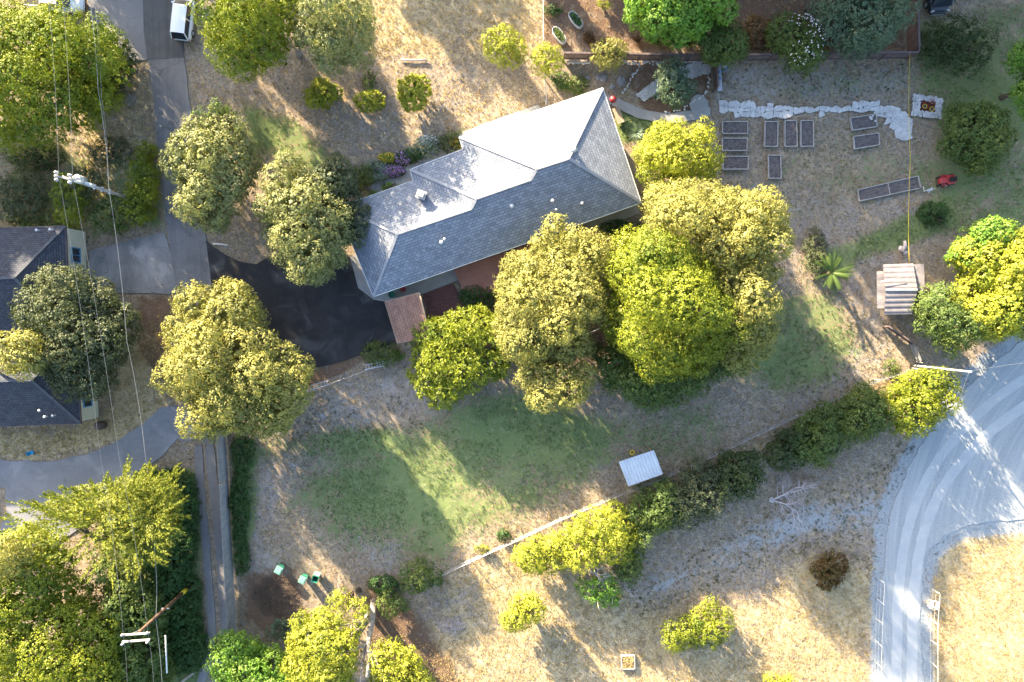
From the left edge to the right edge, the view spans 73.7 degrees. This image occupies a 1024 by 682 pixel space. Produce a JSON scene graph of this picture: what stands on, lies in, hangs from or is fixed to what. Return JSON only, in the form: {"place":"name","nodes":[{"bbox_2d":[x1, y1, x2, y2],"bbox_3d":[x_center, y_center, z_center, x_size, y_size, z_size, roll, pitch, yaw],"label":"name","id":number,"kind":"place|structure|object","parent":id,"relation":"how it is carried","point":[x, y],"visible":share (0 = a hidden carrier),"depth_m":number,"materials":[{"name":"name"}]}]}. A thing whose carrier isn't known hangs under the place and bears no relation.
{"place":"outdoors","nodes":[
{"label":"outdoors","id":0,"kind":"place"},
{"bbox_2d":[0,406,194,552],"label":"driveway","id":1,"kind":"structure","parent":0,"point":[25,480],"depth_m":64.47,"materials":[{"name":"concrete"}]},
{"bbox_2d":[88,0,146,60],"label":"parking area","id":2,"kind":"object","parent":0,"point":[126,16],"visible":0.55,"depth_m":62.92,"materials":[{"name":"grey concrete"}]},
{"bbox_2d":[143,0,183,59],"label":"asphalt road","id":3,"kind":"structure","parent":0,"point":[160,43],"depth_m":62.96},
{"bbox_2d":[170,0,197,42],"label":"parked car","id":4,"kind":"object","parent":3,"relation":"on","point":[181,26],"visible":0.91,"depth_m":61.58,"materials":[{"name":"white paint"}]},
{"bbox_2d":[147,57,217,447],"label":"driveway","id":5,"kind":"structure","parent":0,"point":[172,108],"depth_m":63.47,"materials":[{"name":"asphalt"}]},
{"bbox_2d":[206,241,395,368],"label":"blacktop driveway","id":6,"kind":"structure","parent":0,"point":[341,316],"depth_m":63.90,"materials":[{"name":"asphalt"}]},
{"bbox_2d":[368,105,540,192],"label":"side path","id":7,"kind":"structure","parent":0,"point":[406,177],"depth_m":63.39,"materials":[{"name":"concrete"}]},
{"bbox_2d":[0,0,1023,681],"bbox_3d":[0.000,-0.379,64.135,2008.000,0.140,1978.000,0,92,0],"label":"ground","id":8,"kind":"structure","parent":0,"point":[322,544],"depth_m":64.44,"materials":[{"name":"soil"}]},
{"bbox_2d":[0,528,49,583],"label":"broadleaf tree","id":9,"kind":"object","parent":8,"relation":"on","point":[10,553],"visible":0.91,"depth_m":55.59,"materials":[{"name":"yellow plant"}]},
{"bbox_2d":[0,328,50,382],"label":"oak tree","id":10,"kind":"object","parent":8,"relation":"on","point":[26,361],"visible":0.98,"depth_m":55.65,"materials":[{"name":"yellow plant"}]},
{"bbox_2d":[0,166,51,226],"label":"shrub","id":11,"kind":"object","parent":8,"relation":"on","point":[16,202],"visible":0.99,"depth_m":61.83,"materials":[{"name":"green plant"}]},
{"bbox_2d":[0,136,68,172],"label":"shrub","id":12,"kind":"object","parent":8,"relation":"on","point":[32,156],"visible":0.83,"depth_m":62.31,"materials":[{"name":"green plant"}]},
{"bbox_2d":[0,225,98,426],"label":"dark roofed house","id":13,"kind":"structure","parent":8,"relation":"on","point":[24,251],"depth_m":60.42,"materials":[{"name":"grey"}]},
{"bbox_2d":[0,518,134,681],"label":"broadleaf tree","id":14,"kind":"object","parent":8,"relation":"on","point":[83,663],"visible":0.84,"depth_m":57.63,"materials":[{"name":"green plant"}]},
{"bbox_2d":[0,0,135,156],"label":"broadleaf tree","id":15,"kind":"object","parent":8,"relation":"on","point":[16,69],"visible":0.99,"depth_m":55.76,"materials":[{"name":"green plant"}]},
{"bbox_2d":[47,170,95,228],"bbox_3d":[-39.981,-12.778,61.675,3.035,4.286,5.527,19,92,-1],"label":"shrub","id":16,"kind":"object","parent":8,"relation":"on","point":[71,214],"visible":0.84,"depth_m":61.14,"materials":[{"name":"green plant"}]},
{"bbox_2d":[7,261,145,403],"bbox_3d":[-37.800,-0.727,59.677,11.061,9.174,12.473,0,92,0],"label":"oak tree","id":17,"kind":"object","parent":8,"relation":"on","point":[57,335],"visible":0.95,"depth_m":57.72,"materials":[{"name":"green plant"}]},
{"bbox_2d":[53,164,104,201],"bbox_3d":[-39.300,-14.287,61.982,4.760,3.562,3.471,0,92,0],"label":"shrub","id":18,"kind":"object","parent":8,"relation":"on","point":[93,179],"visible":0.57,"depth_m":61.63,"materials":[{"name":"green plant"}]},
{"bbox_2d":[0,454,191,589],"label":"broadleaf tree","id":19,"kind":"object","parent":8,"relation":"on","point":[89,508],"visible":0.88,"depth_m":56.75,"materials":[{"name":"green plant"}]},
{"bbox_2d":[57,22,139,108],"bbox_3d":[-37.943,-24.794,61.441,7.944,3.864,8.056,0,92,0],"label":"shrub","id":20,"kind":"object","parent":8,"relation":"on","point":[130,65],"visible":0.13,"depth_m":61.68,"materials":[{"name":"green plant"}]},
{"bbox_2d":[86,133,135,167],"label":"shrub","id":21,"kind":"object","parent":8,"relation":"on","point":[103,150],"visible":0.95,"depth_m":62.46,"materials":[{"name":"green plant"}]},
{"bbox_2d":[88,192,141,236],"bbox_3d":[-36.210,-11.694,62.549,5.175,2.622,3.953,-23,92,1],"label":"shrub","id":22,"kind":"object","parent":8,"relation":"on","point":[120,214],"visible":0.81,"depth_m":62.16,"materials":[{"name":"green plant"}]},
{"bbox_2d":[81,548,177,681],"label":"broadleaf tree","id":23,"kind":"object","parent":8,"relation":"on","point":[135,651],"visible":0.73,"depth_m":60.84,"materials":[{"name":"green plant"}]},
{"bbox_2d":[88,232,175,293],"bbox_3d":[-35.507,-7.264,63.792,8.233,0.100,5.729,0,92,0],"label":"concrete pad","id":24,"kind":"object","parent":8,"relation":"on","point":[146,264],"visible":0.84,"depth_m":63.75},
{"bbox_2d":[119,152,164,227],"bbox_3d":[-33.703,-13.673,62.040,3.758,3.490,7.026,0,92,0],"label":"shrub","id":25,"kind":"object","parent":8,"relation":"on","point":[149,183],"visible":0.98,"depth_m":61.57,"materials":[{"name":"green plant"}]},
{"bbox_2d":[111,478,191,556],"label":"cypress tree","id":26,"kind":"object","parent":8,"relation":"on","point":[149,528],"visible":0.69,"depth_m":56.84,"materials":[{"name":"green plant"}]},
{"bbox_2d":[133,466,211,677],"bbox_3d":[-32.078,21.736,63.766,7.352,2.668,19.996,0,92,0],"label":"ivy thicket","id":27,"kind":"object","parent":8,"relation":"on","point":[180,585],"visible":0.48,"depth_m":63.69,"materials":[{"name":"green plant"}]},
{"bbox_2d":[194,445,215,681],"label":"lane wheel strip","id":28,"kind":"object","parent":8,"relation":"on","point":[206,544],"visible":0.87,"depth_m":64.78,"materials":[{"name":"concrete"}]},
{"bbox_2d":[156,113,266,235],"bbox_3d":[-25.710,-14.451,59.140,7.640,9.230,10.721,23,92,-1],"label":"oak tree","id":29,"kind":"object","parent":8,"relation":"on","point":[206,185],"visible":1,"depth_m":56.92,"materials":[{"name":"green plant"}]},
{"bbox_2d":[204,446,227,681],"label":"lane wheel strip","id":30,"kind":"object","parent":8,"relation":"on","point":[210,455],"visible":0.53,"depth_m":64.68,"materials":[{"name":"concrete"}]},
{"bbox_2d":[216,428,236,633],"bbox_3d":[-26.680,17.966,63.736,0.213,2.152,19.814,-2,92,0],"label":"strip","id":31,"kind":"object","parent":8,"relation":"on","point":[227,550],"visible":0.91,"depth_m":63.64,"materials":[{"name":"grey concrete"}]},
{"bbox_2d":[148,276,318,443],"bbox_3d":[-23.702,1.597,58.799,13.578,11.101,14.529,0,92,0],"label":"oak tree","id":32,"kind":"object","parent":8,"relation":"on","point":[192,354],"visible":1,"depth_m":56.83,"materials":[{"name":"green plant"}]},
{"bbox_2d":[227,468,250,576],"bbox_3d":[-25.620,17.048,63.939,2.319,1.974,10.520,0,92,0],"label":"hedge","id":33,"kind":"object","parent":8,"relation":"on","point":[239,526],"visible":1,"depth_m":64.12,"materials":[{"name":"green plant"}]},
{"bbox_2d":[229,434,256,471],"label":"garden plant","id":34,"kind":"object","parent":8,"relation":"on","point":[243,452],"visible":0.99,"depth_m":63.81,"materials":[{"name":"green plant"}]},
{"bbox_2d":[185,0,307,84],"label":"broadleaf tree","id":35,"kind":"object","parent":8,"relation":"on","point":[243,32],"visible":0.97,"depth_m":55.32,"materials":[{"name":"green plant"}]},
{"bbox_2d":[202,627,299,681],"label":"maple tree","id":36,"kind":"object","parent":8,"relation":"on","point":[232,669],"visible":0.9,"depth_m":60.98,"materials":[{"name":"green plant"}]},
{"bbox_2d":[251,574,299,617],"bbox_3d":[-22.564,24.173,64.756,4.828,0.571,4.299,0,92,0],"label":"shrub","id":37,"kind":"object","parent":8,"relation":"on","point":[273,597],"visible":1,"depth_m":64.77,"materials":[{"name":"brown plant"}]},
{"bbox_2d":[250,148,358,287],"bbox_3d":[-18.150,-10.359,59.293,8.566,9.226,11.145,-39,92,1],"label":"oak tree","id":38,"kind":"object","parent":8,"relation":"on","point":[302,227],"visible":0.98,"depth_m":57.12,"materials":[{"name":"green plant"}]},
{"bbox_2d":[302,76,343,109],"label":"citrus bush","id":39,"kind":"object","parent":8,"relation":"on","point":[322,95],"visible":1,"depth_m":61.98,"materials":[{"name":"green plant"}]},
{"bbox_2d":[278,598,382,681],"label":"bare trunk tree","id":40,"kind":"object","parent":8,"relation":"on","point":[327,650],"visible":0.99,"depth_m":59.53,"materials":[{"name":"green plant"}]},
{"bbox_2d":[289,0,380,80],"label":"broadleaf tree","id":41,"kind":"object","parent":8,"relation":"on","point":[348,49],"visible":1,"depth_m":55.88,"materials":[{"name":"green plant"}]},
{"bbox_2d":[308,149,371,250],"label":"oak tree","id":42,"kind":"object","parent":8,"relation":"on","point":[340,186],"visible":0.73,"depth_m":58.84,"materials":[{"name":"green plant"}]},
{"bbox_2d":[325,587,369,628],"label":"broadleaf tree","id":43,"kind":"object","parent":8,"relation":"on","point":[345,598],"visible":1,"depth_m":61.14,"materials":[{"name":"yellow plant"}]},
{"bbox_2d":[352,89,386,113],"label":"citrus bush","id":44,"kind":"object","parent":8,"relation":"on","point":[371,105],"visible":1,"depth_m":62.27,"materials":[{"name":"green plant"}]},
{"bbox_2d":[360,339,399,367],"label":"shrub","id":45,"kind":"object","parent":8,"relation":"on","point":[379,354],"visible":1,"depth_m":63.22,"materials":[{"name":"green plant"}]},
{"bbox_2d":[363,635,435,681],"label":"broadleaf tree","id":46,"kind":"object","parent":8,"relation":"on","point":[403,670],"visible":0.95,"depth_m":60.67,"materials":[{"name":"yellow plant"}]},
{"bbox_2d":[385,292,427,342],"bbox_3d":[-9.329,-2.001,62.521,3.341,2.995,4.155,-14,92,1],"label":"wooden deck","id":47,"kind":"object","parent":8,"relation":"on","point":[406,313],"visible":0.81,"depth_m":61.25,"materials":[{"name":"brown"}]},
{"bbox_2d":[396,73,432,112],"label":"citrus bush","id":48,"kind":"object","parent":8,"relation":"on","point":[417,91],"visible":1,"depth_m":61.58,"materials":[{"name":"green plant"}]},
{"bbox_2d":[397,556,443,594],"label":"shrub","id":49,"kind":"object","parent":8,"relation":"on","point":[426,570],"visible":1,"depth_m":63.15,"materials":[{"name":"green plant"}]},
{"bbox_2d":[422,283,467,324],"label":"brick patio","id":50,"kind":"structure","parent":8,"relation":"on","point":[440,301],"depth_m":63.85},
{"bbox_2d":[405,302,512,410],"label":"leafy tree","id":51,"kind":"object","parent":8,"relation":"on","point":[473,353],"visible":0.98,"depth_m":60.09,"materials":[{"name":"green plant"}]},
{"bbox_2d":[347,87,641,296],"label":"ranch house","id":52,"kind":"structure","parent":8,"relation":"on","point":[494,189],"depth_m":59.62,"materials":[{"name":"grey"}]},
{"bbox_2d":[453,243,535,293],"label":"redwood deck","id":53,"kind":"structure","parent":8,"relation":"on","point":[462,273],"depth_m":63.34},
{"bbox_2d":[478,23,529,69],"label":"tree","id":54,"kind":"object","parent":8,"relation":"on","point":[509,44],"visible":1,"depth_m":60.46,"materials":[{"name":"yellow plant"}]},
{"bbox_2d":[0,0,1022,681],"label":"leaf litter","id":55,"kind":"object","parent":8,"relation":"on","point":[552,400],"visible":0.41,"depth_m":64.38,"materials":[{"name":"brown plant"}]},
{"bbox_2d":[0,0,1023,681],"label":"green grass","id":56,"kind":"structure","parent":8,"relation":"on","point":[520,388],"depth_m":64.38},
{"bbox_2d":[2,0,1023,681],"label":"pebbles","id":57,"kind":"object","parent":8,"relation":"on","point":[612,424],"visible":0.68,"depth_m":64.33,"materials":[{"name":"grey stone"}]},
{"bbox_2d":[13,0,1021,681],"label":"weeds","id":58,"kind":"object","parent":8,"relation":"on","point":[747,398],"visible":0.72,"depth_m":64.60,"materials":[{"name":"green plant"}]},
{"bbox_2d":[498,589,546,633],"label":"tree","id":59,"kind":"object","parent":8,"relation":"on","point":[525,608],"visible":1,"depth_m":62.16,"materials":[{"name":"yellow plant"}]},
{"bbox_2d":[509,527,571,579],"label":"pepper tree","id":60,"kind":"object","parent":8,"relation":"on","point":[543,550],"visible":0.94,"depth_m":61.60,"materials":[{"name":"yellow plant"}]},
{"bbox_2d":[527,41,565,79],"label":"tree","id":61,"kind":"object","parent":8,"relation":"on","point":[545,66],"visible":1,"depth_m":60.48,"materials":[{"name":"yellow plant"}]},
{"bbox_2d":[491,211,619,367],"bbox_3d":[3.721,-4.283,58.752,11.291,10.760,13.344,0,92,0],"label":"oak tree","id":62,"kind":"object","parent":8,"relation":"on","point":[553,295],"visible":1,"depth_m":56.56,"materials":[{"name":"green plant"}]},
{"bbox_2d":[512,342,598,414],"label":"oak tree","id":63,"kind":"object","parent":8,"relation":"on","point":[552,385],"visible":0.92,"depth_m":58.14,"materials":[{"name":"green plant"}]},
{"bbox_2d":[573,569,623,609],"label":"broadleaf tree","id":64,"kind":"object","parent":8,"relation":"on","point":[599,591],"visible":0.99,"depth_m":62.57,"materials":[{"name":"green plant"}]},
{"bbox_2d":[556,497,642,575],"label":"broadleaf tree","id":65,"kind":"object","parent":8,"relation":"on","point":[615,533],"visible":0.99,"depth_m":60.87,"materials":[{"name":"yellow plant"}]},
{"bbox_2d":[589,35,630,72],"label":"tree","id":66,"kind":"object","parent":8,"relation":"on","point":[607,57],"visible":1,"depth_m":60.82,"materials":[{"name":"yellow plant"}]},
{"bbox_2d":[611,501,654,589],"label":"broadleaf tree","id":67,"kind":"object","parent":8,"relation":"on","point":[634,565],"visible":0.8,"depth_m":62.15,"materials":[{"name":"green plant"}]},
{"bbox_2d":[616,446,662,485],"bbox_3d":[11.780,11.557,63.354,3.427,2.436,2.474,-20,92,1],"label":"livestock shelter","id":68,"kind":"object","parent":8,"relation":"on","point":[640,468],"visible":1,"depth_m":62.34,"materials":[{"name":"metal"}]},
{"bbox_2d":[627,474,690,537],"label":"hedge tree","id":69,"kind":"object","parent":8,"relation":"on","point":[652,509],"visible":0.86,"depth_m":62.13,"materials":[{"name":"green plant"}]},
{"bbox_2d":[586,334,756,414],"bbox_3d":[14.479,2.873,61.007,15.722,6.784,7.573,0,92,0],"label":"bay tree","id":70,"kind":"object","parent":8,"relation":"on","point":[625,375],"visible":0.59,"depth_m":59.85,"materials":[{"name":"green plant"}]},
{"bbox_2d":[591,222,756,384],"bbox_3d":[13.026,-3.589,56.702,12.549,14.908,14.217,-22,92,1],"label":"bay tree","id":71,"kind":"object","parent":8,"relation":"on","point":[664,312],"visible":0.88,"depth_m":53.95,"materials":[{"name":"green plant"}]},
{"bbox_2d":[653,54,698,109],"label":"tree","id":72,"kind":"object","parent":8,"relation":"on","point":[668,82],"visible":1,"depth_m":60.09,"materials":[{"name":"green plant"}]},
{"bbox_2d":[630,116,725,196],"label":"broadleaf tree","id":73,"kind":"object","parent":8,"relation":"on","point":[675,160],"visible":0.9,"depth_m":58.36,"materials":[{"name":"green plant"}]},
{"bbox_2d":[622,0,739,50],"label":"maple tree","id":74,"kind":"object","parent":8,"relation":"on","point":[665,20],"visible":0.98,"depth_m":57.07,"materials":[{"name":"green plant"}]},
{"bbox_2d":[657,455,735,531],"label":"hedge tree","id":75,"kind":"object","parent":8,"relation":"on","point":[696,492],"visible":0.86,"depth_m":62.08,"materials":[{"name":"green plant"}]},
{"bbox_2d":[659,593,737,654],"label":"round tree","id":76,"kind":"object","parent":8,"relation":"on","point":[696,623],"visible":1,"depth_m":63.09,"materials":[{"name":"yellow plant"}]},
{"bbox_2d":[638,176,796,347],"bbox_3d":[16.861,-6.561,57.560,12.565,12.973,14.197,0,92,0],"label":"oak tree","id":77,"kind":"object","parent":8,"relation":"on","point":[745,249],"visible":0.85,"depth_m":54.00,"materials":[{"name":"green plant"}]},
{"bbox_2d":[691,16,750,71],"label":"fern leaved tree","id":78,"kind":"object","parent":8,"relation":"on","point":[716,47],"visible":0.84,"depth_m":59.41,"materials":[{"name":"green plant"}]},
{"bbox_2d":[563,51,918,62],"bbox_3d":[20.599,-25.841,62.201,31.847,1.969,0.403,0,92,0],"label":"wooden fence","id":79,"kind":"object","parent":8,"relation":"on","point":[767,57],"visible":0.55,"depth_m":62.08,"materials":[{"name":"brown wood"}]},
{"bbox_2d":[714,446,768,504],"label":"hedge tree","id":80,"kind":"object","parent":8,"relation":"on","point":[739,475],"visible":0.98,"depth_m":61.93,"materials":[{"name":"green plant"}]},
{"bbox_2d":[707,291,781,376],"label":"oak tree","id":81,"kind":"object","parent":8,"relation":"on","point":[736,361],"visible":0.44,"depth_m":57.17,"materials":[{"name":"green plant"}]},
{"bbox_2d":[739,13,775,51],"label":"shrub","id":82,"kind":"object","parent":8,"relation":"on","point":[752,33],"visible":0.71,"depth_m":61.60,"materials":[{"name":"brown plant"}]},
{"bbox_2d":[761,425,816,473],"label":"hedge tree","id":83,"kind":"object","parent":8,"relation":"on","point":[782,449],"visible":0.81,"depth_m":62.37,"materials":[{"name":"green plant"}]},
{"bbox_2d":[763,10,829,79],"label":"flowering tree","id":84,"kind":"object","parent":8,"relation":"on","point":[791,48],"visible":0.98,"depth_m":59.35,"materials":[{"name":"green plant"}]},
{"bbox_2d":[718,100,912,140],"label":"stone path","id":85,"kind":"structure","parent":8,"relation":"on","point":[749,106],"depth_m":63.20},
{"bbox_2d":[801,226,830,275],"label":"shrub","id":86,"kind":"object","parent":8,"relation":"on","point":[814,251],"visible":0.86,"depth_m":62.85,"materials":[{"name":"green plant"}]},
{"bbox_2d":[789,399,858,469],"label":"hedge tree","id":87,"kind":"object","parent":8,"relation":"on","point":[827,436],"visible":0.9,"depth_m":61.70,"materials":[{"name":"green plant"}]},
{"bbox_2d":[809,549,849,591],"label":"shrub","id":88,"kind":"object","parent":8,"relation":"on","point":[825,574],"visible":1,"depth_m":63.50,"materials":[{"name":"brown plant"}]},
{"bbox_2d":[814,251,856,293],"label":"palm tree","id":89,"kind":"object","parent":8,"relation":"on","point":[833,274],"visible":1,"depth_m":61.86,"materials":[{"name":"green plant"}]},
{"bbox_2d":[801,0,924,63],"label":"conifer","id":90,"kind":"object","parent":8,"relation":"on","point":[855,29],"visible":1,"depth_m":57.19,"materials":[{"name":"green plant"}]},
{"bbox_2d":[829,380,897,443],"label":"hedge tree","id":91,"kind":"object","parent":8,"relation":"on","point":[861,415],"visible":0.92,"depth_m":61.27,"materials":[{"name":"green plant"}]},
{"bbox_2d":[857,176,920,201],"bbox_3d":[34.990,-14.155,63.419,5.872,0.209,1.187,-12,92,0],"label":"raised bed","id":92,"kind":"object","parent":8,"relation":"on","point":[886,189],"visible":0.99,"depth_m":63.40,"materials":[{"name":"wood"}]},
{"bbox_2d":[877,263,924,314],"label":"metal shed","id":93,"kind":"structure","parent":8,"relation":"on","point":[897,296],"depth_m":61.35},
{"bbox_2d":[878,365,966,441],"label":"hedge tree","id":94,"kind":"object","parent":8,"relation":"on","point":[923,392],"visible":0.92,"depth_m":60.64,"materials":[{"name":"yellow plant"}]},
{"bbox_2d":[911,93,943,118],"bbox_3d":[38.356,-21.663,63.009,2.950,0.483,2.134,7,92,0],"label":"stone planter","id":95,"kind":"object","parent":8,"relation":"on","point":[917,108],"visible":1,"depth_m":62.97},
{"bbox_2d":[914,199,950,226],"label":"garden plant","id":96,"kind":"object","parent":8,"relation":"on","point":[922,213],"visible":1,"depth_m":62.94,"materials":[{"name":"green plant"}]},
{"bbox_2d":[907,280,989,360],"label":"broadleaf tree","id":97,"kind":"object","parent":8,"relation":"on","point":[941,323],"visible":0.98,"depth_m":58.94,"materials":[{"name":"green plant"}]},
{"bbox_2d":[912,12,1000,79],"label":"willow tree","id":98,"kind":"object","parent":8,"relation":"on","point":[958,50],"visible":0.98,"depth_m":61.04,"materials":[{"name":"green plant"}]},
{"bbox_2d":[934,99,1019,177],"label":"round tree","id":99,"kind":"object","parent":8,"relation":"on","point":[975,134],"visible":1,"depth_m":60.29,"materials":[{"name":"green plant"}]},
{"bbox_2d":[943,214,1023,271],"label":"maple tree","id":100,"kind":"object","parent":8,"relation":"on","point":[986,235],"visible":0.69,"depth_m":58.46,"materials":[{"name":"green plant"}]},
{"bbox_2d":[944,226,1023,344],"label":"maple tree","id":101,"kind":"object","parent":8,"relation":"on","point":[1001,303],"visible":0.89,"depth_m":57.87,"materials":[{"name":"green plant"}]},
{"bbox_2d":[999,38,1023,121],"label":"broadleaf tree","id":102,"kind":"object","parent":8,"relation":"on","point":[1017,61],"visible":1,"depth_m":59.42,"materials":[{"name":"green plant"}]},
{"bbox_2d":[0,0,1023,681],"bbox_3d":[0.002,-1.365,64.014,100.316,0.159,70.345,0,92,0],"label":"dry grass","id":103,"kind":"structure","parent":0,"point":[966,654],"depth_m":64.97,"materials":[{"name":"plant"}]},
{"bbox_2d":[385,205,639,299],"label":"exterior wall","id":104,"kind":"structure","parent":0,"point":[434,282],"depth_m":63.77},
{"bbox_2d":[605,94,710,122],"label":"garden path","id":105,"kind":"structure","parent":0,"point":[634,111],"depth_m":63.24,"materials":[{"name":"concrete"}]},
{"bbox_2d":[881,340,1023,681],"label":"gravel road","id":106,"kind":"structure","parent":0,"point":[987,485],"depth_m":64.54,"materials":[{"name":"gravel"}]},
{"bbox_2d":[891,374,1023,681],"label":"gravel wheel track","id":107,"kind":"structure","parent":106,"relation":"on","point":[970,421],"depth_m":64.64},
{"bbox_2d":[906,401,1023,681],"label":"gravel wheel track","id":108,"kind":"structure","parent":106,"relation":"on","point":[981,439],"depth_m":64.68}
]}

